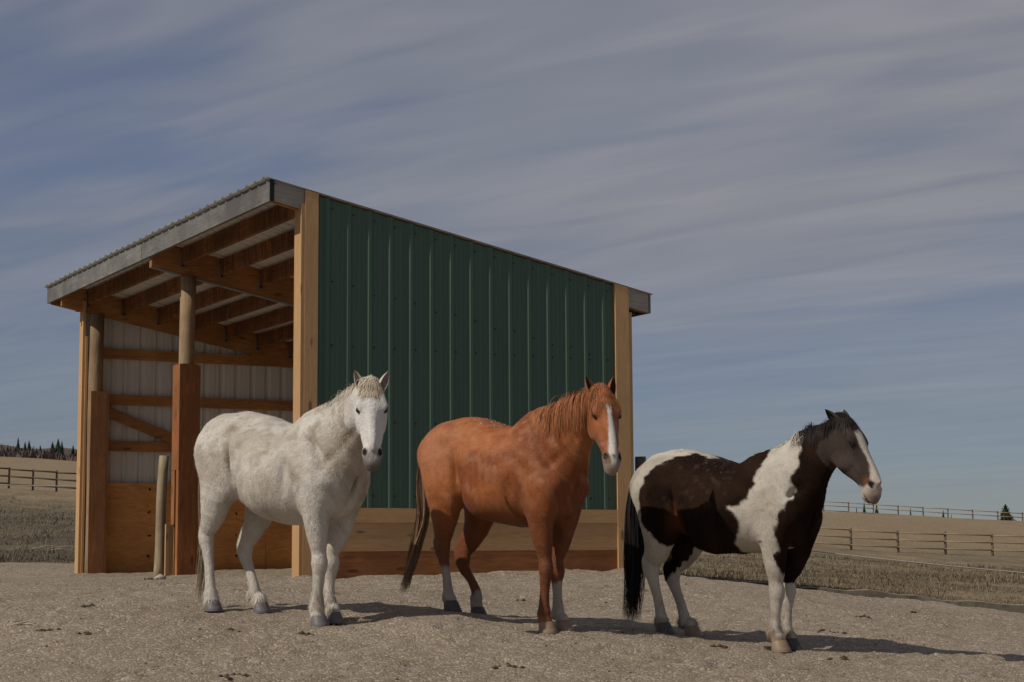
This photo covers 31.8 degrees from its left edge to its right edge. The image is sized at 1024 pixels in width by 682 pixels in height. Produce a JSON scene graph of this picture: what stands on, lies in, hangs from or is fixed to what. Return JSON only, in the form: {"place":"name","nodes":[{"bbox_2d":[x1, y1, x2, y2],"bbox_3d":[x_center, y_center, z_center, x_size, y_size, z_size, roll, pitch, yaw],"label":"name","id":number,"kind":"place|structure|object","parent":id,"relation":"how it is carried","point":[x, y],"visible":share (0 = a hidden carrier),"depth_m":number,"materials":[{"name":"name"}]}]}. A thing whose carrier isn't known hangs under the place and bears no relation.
{"place":"outdoors","nodes":[
{"label":"outdoors","id":0,"kind":"place"},
{"bbox_2d":[0,445,76,454],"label":"hill","id":1,"kind":"structure","parent":0,"point":[68,451],"depth_m":303.19,"materials":[{"name":"plant"}]},
{"bbox_2d":[0,562,1023,681],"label":"gravel yard","id":2,"kind":"structure","parent":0,"point":[31,573],"depth_m":12.54,"materials":[{"name":"beige gravel"}]},
{"bbox_2d":[10,619,33,625],"bbox_3d":[-3.423,1.964,12.567,0.159,0.045,0.033,1,-7,-9],"label":"straw stalk","id":3,"kind":"object","parent":2,"relation":"on","point":[22,622],"visible":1,"depth_m":12.57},
{"bbox_2d":[38,628,61,630],"bbox_3d":[-3.168,1.981,12.353,0.166,0.026,0.071,2,-7,-20],"label":"dung pile","id":4,"kind":"object","parent":2,"relation":"on","point":[49,629],"visible":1,"depth_m":12.33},
{"bbox_2d":[77,631,91,634],"bbox_3d":[-2.901,1.984,12.225,0.075,0.026,0.105,6,-9,-42],"label":"dung pile","id":5,"kind":"object","parent":2,"relation":"on","point":[87,633],"visible":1,"depth_m":12.22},
{"bbox_2d":[81,603,94,606],"bbox_3d":[-3.183,1.987,13.517,0.129,0.034,0.162,0,-7,0],"label":"dung pile","id":6,"kind":"object","parent":2,"relation":"on","point":[90,605],"visible":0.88,"depth_m":13.50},
{"bbox_2d":[154,574,165,579],"bbox_3d":[-3.579,2.404,18.327,0.122,0.070,0.066,0,-7,0],"label":"stone","id":7,"kind":"object","parent":2,"relation":"on","point":[161,576],"visible":0.73,"depth_m":18.31,"materials":[{"name":"white stone"}]},
{"bbox_2d":[153,455,168,576],"bbox_3d":[-4.082,2.076,20.923,0.122,1.487,0.171,-5,-8,34],"label":"leaning post","id":8,"kind":"object","parent":2,"relation":"on","point":[161,495],"visible":0.89,"depth_m":20.88,"materials":[{"name":"beige wood"}]},
{"bbox_2d":[164,524,172,575],"bbox_3d":[-3.956,2.445,20.757,0.095,0.660,0.046,3,-8,-29],"label":"board offcut","id":9,"kind":"object","parent":2,"relation":"on","point":[168,562],"visible":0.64,"depth_m":20.74,"materials":[{"name":"brown wood"}]},
{"bbox_2d":[219,673,250,678],"bbox_3d":[-1.678,2.020,10.852,0.155,0.037,0.144,4,-8,-33],"label":"dung pile","id":10,"kind":"object","parent":2,"relation":"on","point":[227,676],"visible":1,"depth_m":10.84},
{"bbox_2d":[193,370,388,626],"bbox_3d":[-1.511,1.143,12.754,2.263,1.732,0.734,-6,-9,42],"label":"horse","id":11,"kind":"object","parent":2,"relation":"on","point":[311,470],"visible":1,"depth_m":12.53},
{"bbox_2d":[297,631,313,634],"bbox_3d":[-1.384,1.961,12.069,0.111,0.032,0.061,-6,-9,40],"label":"dung pile","id":12,"kind":"object","parent":2,"relation":"on","point":[304,633],"visible":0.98,"depth_m":12.07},
{"bbox_2d":[45,176,652,578],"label":"horse shed","id":13,"kind":"structure","parent":2,"relation":"on","point":[285,301],"depth_m":19.03,"materials":[{"name":"green paint"}]},
{"bbox_2d":[491,663,524,668],"bbox_3d":[-0.024,2.027,11.225,0.153,0.037,0.159,-7,-9,43],"label":"dung pile","id":14,"kind":"object","parent":2,"relation":"on","point":[509,665],"visible":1,"depth_m":11.24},
{"bbox_2d":[8,571,1010,681],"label":"dark crumbs","id":15,"kind":"object","parent":2,"relation":"on","point":[457,619],"visible":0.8,"depth_m":12.35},
{"bbox_2d":[398,376,621,633],"bbox_3d":[0.009,1.192,12.847,2.327,1.746,0.656,-6,-9,42],"label":"horse","id":16,"kind":"object","parent":2,"relation":"on","point":[531,469],"visible":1,"depth_m":12.59},
{"bbox_2d":[5,577,1023,681],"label":"hay scraps","id":17,"kind":"object","parent":2,"relation":"on","point":[586,637],"visible":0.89,"depth_m":12.15,"materials":[{"name":"beige plant"}]},
{"bbox_2d":[635,456,645,568],"bbox_3d":[1.574,2.261,21.884,0.146,1.706,0.150,0,-7,0],"label":"thick fence post","id":18,"kind":"object","parent":2,"relation":"on","point":[640,461],"visible":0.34,"depth_m":21.92,"materials":[{"name":"brown wood"}]},
{"bbox_2d":[710,644,728,647],"bbox_3d":[1.428,2.099,12.380,0.135,0.032,0.070,-3,-7,23],"label":"dung pile","id":19,"kind":"object","parent":2,"relation":"on","point":[719,645],"visible":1,"depth_m":12.37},
{"bbox_2d":[622,409,881,652],"bbox_3d":[1.659,1.350,12.761,2.220,1.660,0.660,-6,-9,42],"label":"horse","id":20,"kind":"object","parent":2,"relation":"on","point":[768,504],"visible":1,"depth_m":12.55},
{"bbox_2d":[826,655,848,659],"bbox_3d":[2.195,2.125,12.061,0.180,0.031,0.086,4,-8,-34],"label":"dung pile","id":21,"kind":"object","parent":2,"relation":"on","point":[844,657],"visible":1,"depth_m":12.05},
{"bbox_2d":[724,580,1023,612],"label":"yard edging","id":22,"kind":"object","parent":2,"relation":"on","point":[1017,608],"visible":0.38,"depth_m":19.89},
{"bbox_2d":[0,457,1023,603],"bbox_3d":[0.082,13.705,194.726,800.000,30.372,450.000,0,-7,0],"label":"pasture ground","id":23,"kind":"structure","parent":0,"point":[26,495],"depth_m":96.25,"materials":[{"name":"beige plant"}]},
{"bbox_2d":[0,495,75,562],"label":"field grass","id":24,"kind":"structure","parent":23,"relation":"on","point":[59,558],"depth_m":40.47,"materials":[{"name":"brown plant"}]},
{"bbox_2d":[0,445,76,460],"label":"bare brush","id":25,"kind":"object","parent":23,"relation":"on","point":[24,453],"visible":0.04,"depth_m":212.25,"materials":[{"name":"brown plant"}]},
{"bbox_2d":[0,467,76,491],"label":"rail fence","id":26,"kind":"object","parent":23,"relation":"on","point":[33,477],"visible":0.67,"depth_m":105.51,"materials":[{"name":"brown wood"}]},
{"bbox_2d":[6,545,71,549],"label":"straw wisps","id":27,"kind":"object","parent":23,"relation":"on","point":[41,546],"visible":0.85,"depth_m":32.04,"materials":[{"name":"beige plant"}]},
{"bbox_2d":[54,438,62,453],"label":"spruce tree","id":28,"kind":"object","parent":23,"relation":"on","point":[58,447],"visible":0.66,"depth_m":223.78,"materials":[{"name":"green plant"}]},
{"bbox_2d":[815,527,1023,555],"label":"rail fence","id":29,"kind":"object","parent":23,"relation":"on","point":[945,548],"visible":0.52,"depth_m":96.38,"materials":[{"name":"brown wood"}]},
{"bbox_2d":[822,501,1023,520],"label":"rail fence","id":30,"kind":"object","parent":23,"relation":"on","point":[947,513],"visible":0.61,"depth_m":179.12,"materials":[{"name":"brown wood"}]},
{"bbox_2d":[999,504,1015,520],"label":"spruce tree","id":31,"kind":"object","parent":23,"relation":"on","point":[1005,509],"visible":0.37,"depth_m":203.74,"materials":[{"name":"green plant"}]},
{"bbox_3d":[-14.978,3.729,39.847,0.012,1.293,0.014,0,-7,0],"label":"step in post","id":32,"kind":"object","parent":23,"relation":"on","visible":0},
{"bbox_2d":[0,485,75,486],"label":"rope line","id":33,"kind":"object","parent":32,"relation":"attached to","point":[37,485],"visible":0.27,"depth_m":39.90,"materials":[{"name":"grey fabric"}]},
{"bbox_2d":[0,0,1023,520],"label":"sky","id":34,"kind":"structure","parent":0,"point":[818,204],"materials":[{"name":"blue"}]},
{"bbox_2d":[659,553,1023,603],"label":"pasture grass","id":35,"kind":"structure","parent":0,"point":[840,581],"depth_m":28.98,"materials":[{"name":"brown plant"}]},
{"bbox_3d":[3.366,2.665,20.577,0.112,0.597,0.014,0,-7,0],"label":"step in post","id":36,"kind":"object","parent":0,"visible":0},
{"bbox_2d":[812,550,1023,572],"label":"rope line","id":37,"kind":"object","parent":36,"relation":"attached to","point":[918,562],"visible":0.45,"depth_m":20.51,"materials":[{"name":"grey fabric"}]}
]}

